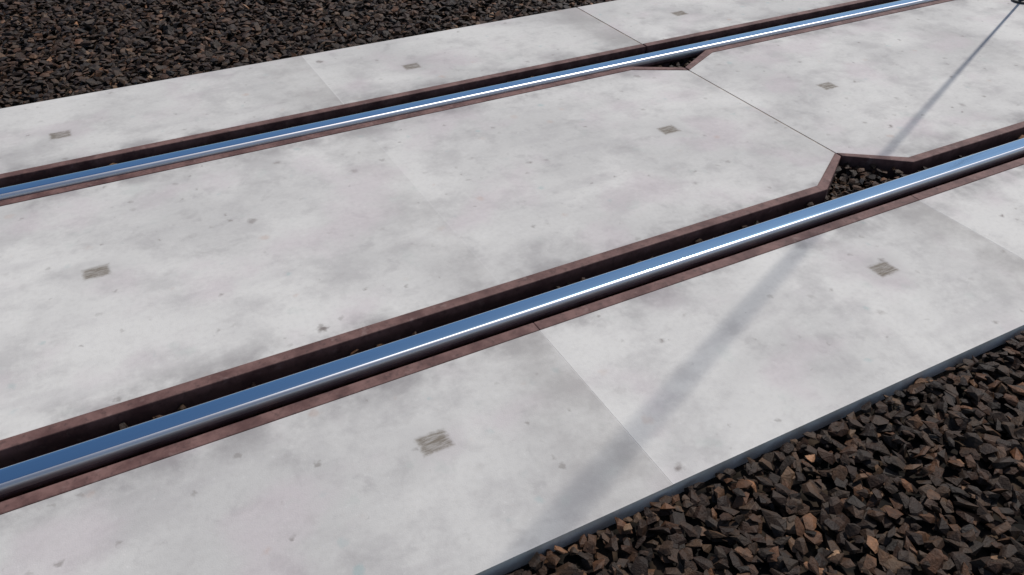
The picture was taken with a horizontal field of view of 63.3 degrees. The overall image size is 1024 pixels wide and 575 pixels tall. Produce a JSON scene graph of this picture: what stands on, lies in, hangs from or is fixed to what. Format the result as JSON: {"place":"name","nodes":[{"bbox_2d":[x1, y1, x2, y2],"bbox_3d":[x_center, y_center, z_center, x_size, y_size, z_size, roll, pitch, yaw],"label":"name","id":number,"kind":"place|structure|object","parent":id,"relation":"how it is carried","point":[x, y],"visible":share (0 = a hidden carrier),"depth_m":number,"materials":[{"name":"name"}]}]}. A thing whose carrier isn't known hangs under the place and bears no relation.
{"place":"outdoors","nodes":[
{"label":"outdoors","id":0,"kind":"place"},
{"bbox_2d":[0,0,1023,574],"bbox_3d":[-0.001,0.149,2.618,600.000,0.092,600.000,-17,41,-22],"label":"ground","id":1,"kind":"structure","parent":0,"point":[658,564],"depth_m":2.09,"materials":[{"name":"brown gravel"}]},
{"bbox_2d":[0,7,645,187],"bbox_3d":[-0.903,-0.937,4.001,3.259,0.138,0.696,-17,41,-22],"label":"concrete crossing panel","id":2,"kind":"object","parent":1,"relation":"on","point":[41,140],"visible":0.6,"depth_m":3.85,"materials":[{"name":"concrete"}]},
{"bbox_2d":[0,323,672,574],"bbox_3d":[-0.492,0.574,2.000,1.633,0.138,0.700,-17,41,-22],"label":"concrete crossing panel","id":3,"kind":"object","parent":1,"relation":"on","point":[504,453],"visible":0.9,"depth_m":2.01,"materials":[{"name":"concrete"}]},
{"bbox_2d":[0,67,840,468],"bbox_3d":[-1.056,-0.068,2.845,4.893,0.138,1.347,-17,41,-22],"label":"concrete crossing panel","id":4,"kind":"object","parent":1,"relation":"on","point":[132,299],"visible":0.87,"depth_m":2.92,"materials":[{"name":"concrete"}]},
{"bbox_2d":[0,0,937,200],"bbox_3d":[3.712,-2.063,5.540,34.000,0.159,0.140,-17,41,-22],"label":"rail","id":5,"kind":"object","parent":1,"relation":"on","point":[665,58],"visible":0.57,"depth_m":3.72,"materials":[{"name":"metal"}]},
{"bbox_2d":[0,138,1023,501],"bbox_3d":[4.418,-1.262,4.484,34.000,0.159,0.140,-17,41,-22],"label":"rail","id":6,"kind":"object","parent":1,"relation":"on","point":[52,468],"visible":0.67,"depth_m":2.44,"materials":[{"name":"metal"}]},
{"bbox_2d":[577,0,899,53],"bbox_3d":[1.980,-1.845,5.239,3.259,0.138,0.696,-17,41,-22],"label":"concrete crossing panel","id":7,"kind":"object","parent":1,"relation":"on","point":[655,25],"visible":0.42,"depth_m":4.73,"materials":[{"name":"concrete"}]},
{"bbox_2d":[534,196,1023,496],"bbox_3d":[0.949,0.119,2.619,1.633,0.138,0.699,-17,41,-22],"label":"concrete crossing panel","id":8,"kind":"object","parent":1,"relation":"on","point":[706,372],"visible":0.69,"depth_m":2.49,"materials":[{"name":"concrete"}]},
{"bbox_2d":[685,0,1023,185],"bbox_3d":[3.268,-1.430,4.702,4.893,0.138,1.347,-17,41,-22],"label":"concrete crossing panel","id":9,"kind":"object","parent":1,"relation":"on","point":[910,90],"visible":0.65,"depth_m":4.00,"materials":[{"name":"concrete"}]},
{"bbox_2d":[1011,0,1023,3],"bbox_3d":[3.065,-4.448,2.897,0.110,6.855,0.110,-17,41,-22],"label":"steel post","id":10,"kind":"object","parent":9,"relation":"on","point":[1019,1],"visible":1,"depth_m":4.92,"materials":[{"name":"grey metal"}]},
{"bbox_2d":[911,157,1023,258],"bbox_3d":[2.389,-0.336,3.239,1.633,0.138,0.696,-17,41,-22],"label":"concrete crossing panel","id":11,"kind":"object","parent":1,"relation":"on","point":[988,204],"visible":0.45,"depth_m":3.10,"materials":[{"name":"concrete"}]}
]}

